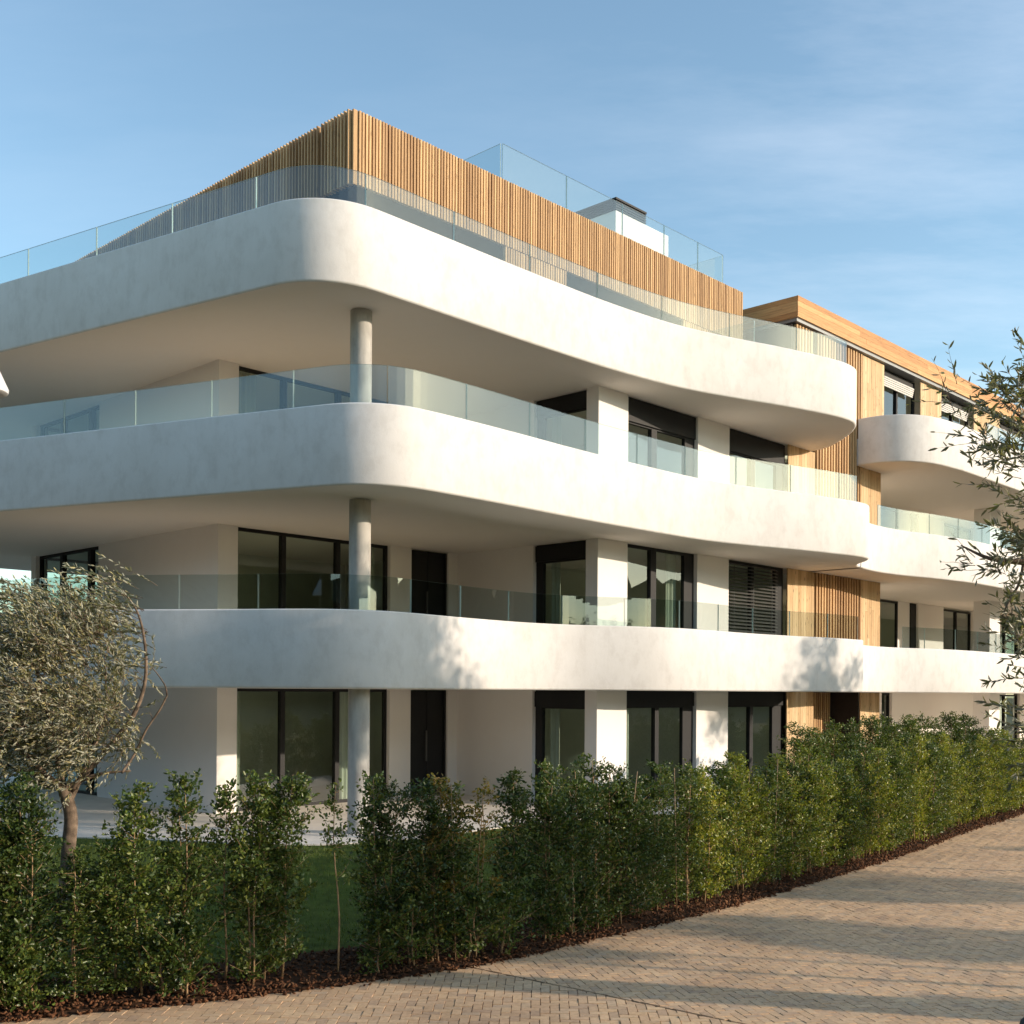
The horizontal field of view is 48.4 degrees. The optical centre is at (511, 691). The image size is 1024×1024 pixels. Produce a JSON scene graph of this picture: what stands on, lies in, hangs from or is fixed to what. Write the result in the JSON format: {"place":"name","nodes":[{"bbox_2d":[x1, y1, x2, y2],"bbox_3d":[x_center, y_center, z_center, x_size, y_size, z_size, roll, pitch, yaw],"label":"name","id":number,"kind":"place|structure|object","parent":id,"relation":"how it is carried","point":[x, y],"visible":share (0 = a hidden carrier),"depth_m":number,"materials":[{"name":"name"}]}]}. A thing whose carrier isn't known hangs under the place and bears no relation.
{"place":"outdoors","nodes":[
{"label":"outdoors","id":0,"kind":"place"},
{"bbox_2d":[0,109,880,833],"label":"apartment block","id":1,"kind":"structure","parent":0,"point":[352,443],"depth_m":23.09,"materials":[{"name":"paint"}]},
{"bbox_2d":[40,546,98,605],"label":"window","id":2,"kind":"structure","parent":1,"relation":"in","point":[91,551],"depth_m":26.98,"materials":[{"name":"metal"}]},
{"bbox_2d":[40,405,98,435],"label":"window","id":3,"kind":"structure","parent":1,"relation":"in","point":[92,411],"depth_m":26.64,"materials":[{"name":"metal"}]},
{"bbox_2d":[236,688,386,810],"bbox_3d":[-4.256,1.171,24.090,0.303,2.448,3.924,0,0,44],"label":"window","id":4,"kind":"structure","parent":1,"relation":"in","point":[340,696],"depth_m":24.41,"materials":[{"name":"metal"}]},
{"bbox_2d":[238,527,387,610],"bbox_3d":[-4.237,-2.030,24.090,0.303,2.448,3.924,0,0,44],"label":"window","id":5,"kind":"structure","parent":1,"relation":"in","point":[282,536],"depth_m":24.39,"materials":[{"name":"metal"}]},
{"bbox_2d":[239,366,387,413],"bbox_3d":[-4.217,-5.229,24.090,0.303,2.448,3.924,0,0,44],"label":"window","id":6,"kind":"structure","parent":1,"relation":"in","point":[247,385],"depth_m":23.16,"materials":[{"name":"metal"}]},
{"bbox_2d":[410,690,445,795],"bbox_3d":[-1.968,1.194,26.275,0.140,2.428,1.150,0,0,44],"label":"door","id":7,"kind":"structure","parent":1,"relation":"in","point":[428,707],"depth_m":26.29,"materials":[{"name":"metal"}]},
{"bbox_2d":[411,550,446,615],"bbox_3d":[-1.949,-2.006,26.275,0.140,2.428,1.150,0,0,44],"label":"door","id":8,"kind":"structure","parent":1,"relation":"in","point":[430,597],"depth_m":26.33,"materials":[{"name":"metal"}]},
{"bbox_2d":[534,690,584,801],"bbox_3d":[1.151,1.203,24.831,1.504,2.448,0.352,0,0,44],"label":"window","id":9,"kind":"structure","parent":1,"relation":"in","point":[555,700],"depth_m":25.14,"materials":[{"name":"metal"}]},
{"bbox_2d":[535,540,585,623],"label":"window","id":10,"kind":"structure","parent":1,"relation":"in","point":[554,554],"depth_m":25.14,"materials":[{"name":"metal"}]},
{"bbox_2d":[536,390,586,444],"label":"window","id":11,"kind":"structure","parent":1,"relation":"in","point":[574,402],"depth_m":24.95,"materials":[{"name":"metal"}]},
{"bbox_2d":[626,691,693,798],"bbox_3d":[3.218,1.215,25.761,0.349,2.448,2.634,0,0,44],"label":"window","id":12,"kind":"structure","parent":1,"relation":"in","point":[683,700],"depth_m":25.77,"materials":[{"name":"metal"}]},
{"bbox_2d":[628,544,693,628],"bbox_3d":[3.226,-1.985,25.773,0.316,2.448,2.634,0,0,44],"label":"window","id":13,"kind":"structure","parent":1,"relation":"in","point":[687,560],"depth_m":26.37,"materials":[{"name":"metal"}]},
{"bbox_2d":[628,397,695,476],"bbox_3d":[3.333,-5.184,25.689,0.139,2.448,2.634,0,0,44],"label":"window","id":14,"kind":"structure","parent":1,"relation":"in","point":[653,418],"depth_m":25.66,"materials":[{"name":"metal"}]},
{"bbox_2d":[728,560,782,634],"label":"window","id":15,"kind":"structure","parent":1,"relation":"in","point":[777,573],"depth_m":28.57,"materials":[{"name":"metal"}]},
{"bbox_2d":[728,691,783,787],"bbox_3d":[6.053,1.232,28.585,0.139,2.448,2.694,0,0,44],"label":"window","id":16,"kind":"structure","parent":1,"relation":"in","point":[773,700],"depth_m":28.73,"materials":[{"name":"metal"}]},
{"bbox_2d":[729,429,784,490],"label":"window","id":17,"kind":"structure","parent":1,"relation":"in","point":[744,445],"depth_m":28.54,"materials":[{"name":"metal"}]},
{"bbox_2d":[1,810,881,977],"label":"lawn ground","id":18,"kind":"structure","parent":0,"point":[323,901],"depth_m":15.44,"materials":[{"name":"green plant"}]},
{"bbox_2d":[0,552,167,929],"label":"olive tree","id":19,"kind":"object","parent":18,"relation":"on","point":[74,619],"visible":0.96,"depth_m":13.14,"materials":[{"name":"green plant"}]},
{"bbox_2d":[776,721,830,780],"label":"hedge shrub","id":20,"kind":"object","parent":18,"relation":"on","point":[803,742],"visible":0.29,"depth_m":23.09,"materials":[{"name":"green plant"}]},
{"bbox_2d":[817,717,857,816],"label":"hedge shrub","id":21,"kind":"object","parent":18,"relation":"on","point":[833,734],"visible":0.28,"depth_m":24.14,"materials":[{"name":"green plant"}]},
{"bbox_2d":[830,717,869,795],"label":"hedge shrub","id":22,"kind":"object","parent":18,"relation":"on","point":[850,737],"visible":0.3,"depth_m":24.62,"materials":[{"name":"green plant"}]},
{"bbox_2d":[854,714,892,781],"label":"hedge shrub","id":23,"kind":"object","parent":18,"relation":"on","point":[873,730],"visible":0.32,"depth_m":25.05,"materials":[{"name":"green plant"}]},
{"bbox_2d":[937,710,970,746],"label":"hedge shrub","id":24,"kind":"object","parent":18,"relation":"on","point":[950,723],"visible":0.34,"depth_m":28.18,"materials":[{"name":"green plant"}]},
{"bbox_2d":[234,968,730,1023],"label":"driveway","id":25,"kind":"structure","parent":0,"point":[521,1003],"depth_m":10.79,"materials":[{"name":"beige stone"}]},
{"bbox_2d":[0,741,1007,845],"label":"terrace","id":26,"kind":"structure","parent":0,"point":[94,812],"depth_m":21.70,"materials":[{"name":"stone"}]},
{"bbox_2d":[0,692,1013,772],"bbox_3d":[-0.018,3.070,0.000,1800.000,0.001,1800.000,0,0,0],"label":"ground","id":27,"kind":"structure","parent":0,"point":[1008,717],"depth_m":93.77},
{"bbox_2d":[906,327,1023,791],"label":"olive tree","id":28,"kind":"object","parent":27,"relation":"on","point":[1016,540],"visible":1,"depth_m":6.35,"materials":[{"name":"green plant"}]},
{"bbox_2d":[0,813,1023,1023],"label":"brick paving","id":29,"kind":"structure","parent":0,"point":[932,934],"depth_m":12.04,"materials":[{"name":"brick"}]},
{"bbox_2d":[0,804,1023,1022],"bbox_3d":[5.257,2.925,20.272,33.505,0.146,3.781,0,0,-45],"label":"bark mulch","id":30,"kind":"object","parent":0,"point":[244,989],"visible":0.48,"depth_m":12.23,"materials":[{"name":"brown wood"}]},
{"bbox_2d":[0,926,44,1012],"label":"shrub","id":31,"kind":"object","parent":30,"relation":"on","point":[3,975],"visible":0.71,"depth_m":10.11,"materials":[{"name":"green plant"}]},
{"bbox_2d":[0,784,53,996],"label":"hedge shrub","id":32,"kind":"object","parent":30,"relation":"on","point":[9,898],"visible":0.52,"depth_m":10.19,"materials":[{"name":"green plant"}]},
{"bbox_2d":[0,798,58,1006],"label":"hedge shrub","id":33,"kind":"object","parent":30,"relation":"on","point":[24,893],"visible":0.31,"depth_m":10.33,"materials":[{"name":"green plant"}]},
{"bbox_2d":[0,926,62,1013],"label":"shrub","id":34,"kind":"object","parent":30,"relation":"on","point":[34,995],"visible":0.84,"depth_m":10.19,"materials":[{"name":"green plant"}]},
{"bbox_2d":[0,769,86,1005],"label":"hedge shrub","id":35,"kind":"object","parent":30,"relation":"on","point":[27,843],"visible":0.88,"depth_m":10.34,"materials":[{"name":"green plant"}]},
{"bbox_2d":[32,844,120,1001],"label":"hedge shrub","id":36,"kind":"object","parent":30,"relation":"on","point":[74,970],"visible":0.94,"depth_m":10.47,"materials":[{"name":"green plant"}]},
{"bbox_2d":[60,865,132,998],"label":"hedge shrub","id":37,"kind":"object","parent":30,"relation":"on","point":[93,925],"visible":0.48,"depth_m":10.64,"materials":[{"name":"green plant"}]},
{"bbox_2d":[68,835,157,996],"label":"hedge shrub","id":38,"kind":"object","parent":30,"relation":"on","point":[107,873],"visible":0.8,"depth_m":10.63,"materials":[{"name":"green plant"}]},
{"bbox_2d":[83,779,192,995],"bbox_3d":[-3.511,1.854,10.753,0.961,2.052,0.803,0,0,-8],"label":"hedge shrub","id":39,"kind":"object","parent":30,"relation":"on","point":[131,810],"visible":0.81,"depth_m":10.71,"materials":[{"name":"green plant"}]},
{"bbox_2d":[127,920,198,997],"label":"shrub","id":40,"kind":"object","parent":30,"relation":"on","point":[171,967],"visible":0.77,"depth_m":10.65,"materials":[{"name":"green plant"}]},
{"bbox_2d":[132,839,201,988],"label":"hedge shrub","id":41,"kind":"object","parent":30,"relation":"on","point":[174,853],"visible":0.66,"depth_m":10.85,"materials":[{"name":"green plant"}]},
{"bbox_2d":[133,768,234,990],"bbox_3d":[-3.184,1.806,10.981,1.033,2.154,0.743,0,0,24],"label":"hedge shrub","id":42,"kind":"object","parent":30,"relation":"on","point":[185,809],"visible":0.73,"depth_m":10.92,"materials":[{"name":"green plant"}]},
{"bbox_2d":[144,910,224,997],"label":"shrub","id":43,"kind":"object","parent":30,"relation":"on","point":[190,925],"visible":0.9,"depth_m":10.74,"materials":[{"name":"green plant"}]},
{"bbox_2d":[187,778,275,983],"bbox_3d":[-2.809,1.854,11.241,0.686,2.060,0.803,0,0,45],"label":"hedge shrub","id":44,"kind":"object","parent":30,"relation":"on","point":[223,806],"visible":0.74,"depth_m":11.14,"materials":[{"name":"green plant"}]},
{"bbox_2d":[220,765,293,984],"bbox_3d":[-2.519,1.803,11.195,0.674,2.164,0.921,0,0,-17],"label":"hedge shrub","id":45,"kind":"object","parent":30,"relation":"on","point":[258,804],"visible":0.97,"depth_m":11.16,"materials":[{"name":"green plant"}]},
{"bbox_2d":[226,784,301,979],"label":"hedge shrub","id":46,"kind":"object","parent":30,"relation":"on","point":[273,862],"visible":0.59,"depth_m":11.29,"materials":[{"name":"green plant"}]},
{"bbox_2d":[250,770,322,976],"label":"hedge shrub","id":47,"kind":"object","parent":30,"relation":"on","point":[292,787],"visible":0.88,"depth_m":11.34,"materials":[{"name":"green plant"}]},
{"bbox_2d":[319,778,354,971],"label":"hedge shrub","id":48,"kind":"object","parent":30,"relation":"on","point":[329,803],"visible":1,"depth_m":11.70,"materials":[{"name":"green plant"}]},
{"bbox_2d":[339,769,405,965],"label":"hedge shrub","id":49,"kind":"object","parent":30,"relation":"on","point":[368,783],"visible":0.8,"depth_m":11.90,"materials":[{"name":"green plant"}]},
{"bbox_2d":[346,902,407,975],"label":"shrub","id":50,"kind":"object","parent":30,"relation":"on","point":[378,920],"visible":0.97,"depth_m":11.69,"materials":[{"name":"green plant"}]},
{"bbox_2d":[342,775,440,963],"bbox_3d":[-1.251,1.885,12.034,0.991,2.017,1.369,0,0,-19],"label":"hedge shrub","id":51,"kind":"object","parent":30,"relation":"on","point":[385,818],"visible":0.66,"depth_m":11.96,"materials":[{"name":"green plant"}]},
{"bbox_2d":[379,891,450,968],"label":"shrub","id":52,"kind":"object","parent":30,"relation":"on","point":[410,904],"visible":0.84,"depth_m":11.90,"materials":[{"name":"green plant"}]},
{"bbox_2d":[396,772,473,958],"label":"hedge shrub","id":53,"kind":"object","parent":30,"relation":"on","point":[443,797],"visible":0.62,"depth_m":12.20,"materials":[{"name":"green plant"}]},
{"bbox_2d":[388,774,489,963],"bbox_3d":[-0.796,1.899,12.220,1.050,1.998,1.226,0,0,-17],"label":"hedge shrub","id":54,"kind":"object","parent":30,"relation":"on","point":[441,855],"visible":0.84,"depth_m":12.10,"materials":[{"name":"green plant"}]},
{"bbox_2d":[418,783,508,955],"bbox_3d":[-0.637,1.958,12.438,0.916,1.878,0.823,0,0,-35],"label":"hedge shrub","id":55,"kind":"object","parent":30,"relation":"on","point":[463,857],"visible":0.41,"depth_m":12.41,"materials":[{"name":"green plant"}]},
{"bbox_2d":[448,884,516,958],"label":"shrub","id":56,"kind":"object","parent":30,"relation":"on","point":[476,899],"visible":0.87,"depth_m":12.31,"materials":[{"name":"green plant"}]},
{"bbox_2d":[449,776,520,952],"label":"hedge shrub","id":57,"kind":"object","parent":30,"relation":"on","point":[478,814],"visible":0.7,"depth_m":12.57,"materials":[{"name":"green plant"}]},
{"bbox_2d":[476,767,543,947],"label":"hedge shrub","id":58,"kind":"object","parent":30,"relation":"on","point":[514,795],"visible":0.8,"depth_m":12.88,"materials":[{"name":"green plant"}]},
{"bbox_2d":[472,880,551,954],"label":"shrub","id":59,"kind":"object","parent":30,"relation":"on","point":[504,893],"visible":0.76,"depth_m":12.57,"materials":[{"name":"green plant"}]},
{"bbox_2d":[506,758,599,940],"bbox_3d":[0.447,1.834,13.298,1.177,2.138,1.012,0,0,-17],"label":"hedge shrub","id":60,"kind":"object","parent":30,"relation":"on","point":[545,805],"visible":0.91,"depth_m":13.16,"materials":[{"name":"green plant"}]},
{"bbox_2d":[528,882,580,941],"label":"shrub","id":61,"kind":"object","parent":30,"relation":"on","point":[555,918],"visible":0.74,"depth_m":13.17,"materials":[{"name":"green plant"}]},
{"bbox_2d":[532,762,614,935],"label":"hedge shrub","id":62,"kind":"object","parent":30,"relation":"on","point":[584,851],"visible":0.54,"depth_m":13.54,"materials":[{"name":"green plant"}]},
{"bbox_2d":[562,874,613,934],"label":"shrub","id":63,"kind":"object","parent":30,"relation":"on","point":[583,892],"visible":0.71,"depth_m":13.60,"materials":[{"name":"green plant"}]},
{"bbox_2d":[558,752,642,929],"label":"hedge shrub","id":64,"kind":"object","parent":30,"relation":"on","point":[616,859],"visible":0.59,"depth_m":13.97,"materials":[{"name":"green plant"}]},
{"bbox_2d":[583,762,663,923],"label":"hedge shrub","id":65,"kind":"object","parent":30,"relation":"on","point":[623,791],"visible":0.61,"depth_m":14.18,"materials":[{"name":"green plant"}]},
{"bbox_2d":[600,775,681,918],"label":"hedge shrub","id":66,"kind":"object","parent":30,"relation":"on","point":[644,834],"visible":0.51,"depth_m":14.57,"materials":[{"name":"green plant"}]},
{"bbox_2d":[619,759,700,910],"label":"hedge shrub","id":67,"kind":"object","parent":30,"relation":"on","point":[657,769],"visible":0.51,"depth_m":14.99,"materials":[{"name":"green plant"}]},
{"bbox_2d":[660,758,724,905],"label":"hedge shrub","id":68,"kind":"object","parent":30,"relation":"on","point":[682,794],"visible":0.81,"depth_m":15.36,"materials":[{"name":"green plant"}]},
{"bbox_2d":[668,764,740,902],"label":"hedge shrub","id":69,"kind":"object","parent":30,"relation":"on","point":[711,831],"visible":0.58,"depth_m":15.64,"materials":[{"name":"green plant"}]},
{"bbox_2d":[689,760,753,897],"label":"hedge shrub","id":70,"kind":"object","parent":30,"relation":"on","point":[719,773],"visible":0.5,"depth_m":16.07,"materials":[{"name":"green plant"}]},
{"bbox_2d":[715,750,773,893],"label":"hedge shrub","id":71,"kind":"object","parent":30,"relation":"on","point":[738,773],"visible":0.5,"depth_m":16.40,"materials":[{"name":"green plant"}]},
{"bbox_2d":[728,762,790,888],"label":"hedge shrub","id":72,"kind":"object","parent":30,"relation":"on","point":[762,829],"visible":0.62,"depth_m":16.80,"materials":[{"name":"green plant"}]},
{"bbox_2d":[737,764,806,882],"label":"hedge shrub","id":73,"kind":"object","parent":30,"relation":"on","point":[767,771],"visible":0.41,"depth_m":17.20,"materials":[{"name":"green plant"}]},
{"bbox_2d":[746,752,825,879],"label":"hedge shrub","id":74,"kind":"object","parent":30,"relation":"on","point":[796,869],"visible":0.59,"depth_m":17.58,"materials":[{"name":"green plant"}]},
{"bbox_2d":[755,754,835,875],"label":"hedge shrub","id":75,"kind":"object","parent":30,"relation":"on","point":[800,774],"visible":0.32,"depth_m":17.94,"materials":[{"name":"green plant"}]},
{"bbox_2d":[785,741,842,874],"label":"hedge shrub","id":76,"kind":"object","parent":30,"relation":"on","point":[815,785],"visible":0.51,"depth_m":18.22,"materials":[{"name":"green plant"}]},
{"bbox_2d":[805,759,857,868],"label":"hedge shrub","id":77,"kind":"object","parent":30,"relation":"on","point":[828,783],"visible":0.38,"depth_m":18.69,"materials":[{"name":"green plant"}]},
{"bbox_2d":[806,757,872,866],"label":"hedge shrub","id":78,"kind":"object","parent":30,"relation":"on","point":[842,816],"visible":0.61,"depth_m":19.07,"materials":[{"name":"green plant"}]},
{"bbox_2d":[824,757,879,862],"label":"hedge shrub","id":79,"kind":"object","parent":30,"relation":"on","point":[849,771],"visible":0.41,"depth_m":19.40,"materials":[{"name":"green plant"}]},
{"bbox_2d":[832,736,892,858],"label":"hedge shrub","id":80,"kind":"object","parent":30,"relation":"on","point":[865,777],"visible":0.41,"depth_m":19.79,"materials":[{"name":"green plant"}]},
{"bbox_2d":[850,755,895,857],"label":"hedge shrub","id":81,"kind":"object","parent":30,"relation":"on","point":[883,807],"visible":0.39,"depth_m":20.08,"materials":[{"name":"green plant"}]},
{"bbox_2d":[867,747,909,853],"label":"hedge shrub","id":82,"kind":"object","parent":30,"relation":"on","point":[880,761],"visible":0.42,"depth_m":20.43,"materials":[{"name":"green plant"}]},
{"bbox_2d":[867,749,916,851],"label":"hedge shrub","id":83,"kind":"object","parent":30,"relation":"on","point":[898,775],"visible":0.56,"depth_m":20.82,"materials":[{"name":"green plant"}]},
{"bbox_2d":[876,737,927,842],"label":"hedge shrub","id":84,"kind":"object","parent":30,"relation":"on","point":[899,757],"visible":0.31,"depth_m":21.26,"materials":[{"name":"green plant"}]},
{"bbox_2d":[885,733,924,844],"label":"hedge shrub","id":85,"kind":"object","parent":30,"relation":"on","point":[910,754],"visible":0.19,"depth_m":21.68,"materials":[{"name":"green plant"}]},
{"bbox_2d":[894,735,942,841],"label":"hedge shrub","id":86,"kind":"object","parent":30,"relation":"on","point":[917,818],"visible":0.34,"depth_m":21.97,"materials":[{"name":"green plant"}]},
{"bbox_2d":[900,740,947,839],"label":"hedge shrub","id":87,"kind":"object","parent":30,"relation":"on","point":[929,809],"visible":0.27,"depth_m":22.35,"materials":[{"name":"green plant"}]},
{"bbox_2d":[912,735,959,837],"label":"hedge shrub","id":88,"kind":"object","parent":30,"relation":"on","point":[929,746],"visible":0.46,"depth_m":22.74,"materials":[{"name":"green plant"}]},
{"bbox_2d":[932,745,968,834],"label":"hedge shrub","id":89,"kind":"object","parent":30,"relation":"on","point":[947,797],"visible":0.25,"depth_m":23.55,"materials":[{"name":"green plant"}]},
{"bbox_2d":[929,733,973,829],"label":"hedge shrub","id":90,"kind":"object","parent":30,"relation":"on","point":[943,738],"visible":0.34,"depth_m":23.98,"materials":[{"name":"green plant"}]},
{"bbox_2d":[937,729,975,826],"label":"hedge shrub","id":91,"kind":"object","parent":30,"relation":"on","point":[961,768],"visible":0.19,"depth_m":24.31,"materials":[{"name":"green plant"}]},
{"bbox_2d":[944,739,981,825],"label":"hedge shrub","id":92,"kind":"object","parent":30,"relation":"on","point":[969,768],"visible":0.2,"depth_m":24.83,"materials":[{"name":"green plant"}]},
{"bbox_2d":[953,743,983,824],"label":"hedge shrub","id":93,"kind":"object","parent":30,"relation":"on","point":[972,801],"visible":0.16,"depth_m":24.99,"materials":[{"name":"green plant"}]},
{"bbox_2d":[956,740,997,822],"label":"hedge shrub","id":94,"kind":"object","parent":30,"relation":"on","point":[977,805],"visible":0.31,"depth_m":25.52,"materials":[{"name":"green plant"}]},
{"bbox_2d":[961,739,996,819],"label":"hedge shrub","id":95,"kind":"object","parent":30,"relation":"on","point":[984,792],"visible":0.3,"depth_m":25.88,"materials":[{"name":"green plant"}]},
{"bbox_2d":[971,734,1007,818],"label":"hedge shrub","id":96,"kind":"object","parent":30,"relation":"on","point":[982,745],"visible":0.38,"depth_m":26.29,"materials":[{"name":"green plant"}]},
{"bbox_2d":[965,726,1014,814],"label":"hedge shrub","id":97,"kind":"object","parent":30,"relation":"on","point":[994,743],"visible":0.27,"depth_m":26.61,"materials":[{"name":"green plant"}]},
{"bbox_2d":[985,727,1017,815],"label":"hedge shrub","id":98,"kind":"object","parent":30,"relation":"on","point":[996,747],"visible":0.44,"depth_m":26.96,"materials":[{"name":"green plant"}]},
{"bbox_2d":[990,732,1023,813],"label":"hedge shrub","id":99,"kind":"object","parent":30,"relation":"on","point":[1007,753],"visible":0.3,"depth_m":27.33,"materials":[{"name":"green plant"}]},
{"bbox_2d":[0,0,1023,697],"label":"sky","id":100,"kind":"structure","parent":0,"point":[862,161],"materials":[{"name":"blue"}]},
{"bbox_2d":[743,295,1023,749],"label":"apartment block","id":101,"kind":"structure","parent":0,"point":[929,656],"depth_m":34.02,"materials":[{"name":"plaster"},{"name":"wood"},{"name":"glass"}]},
{"bbox_2d":[884,369,914,414],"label":"window","id":102,"kind":"structure","parent":101,"relation":"in","point":[891,375],"depth_m":34.45,"materials":[{"name":"metal"}]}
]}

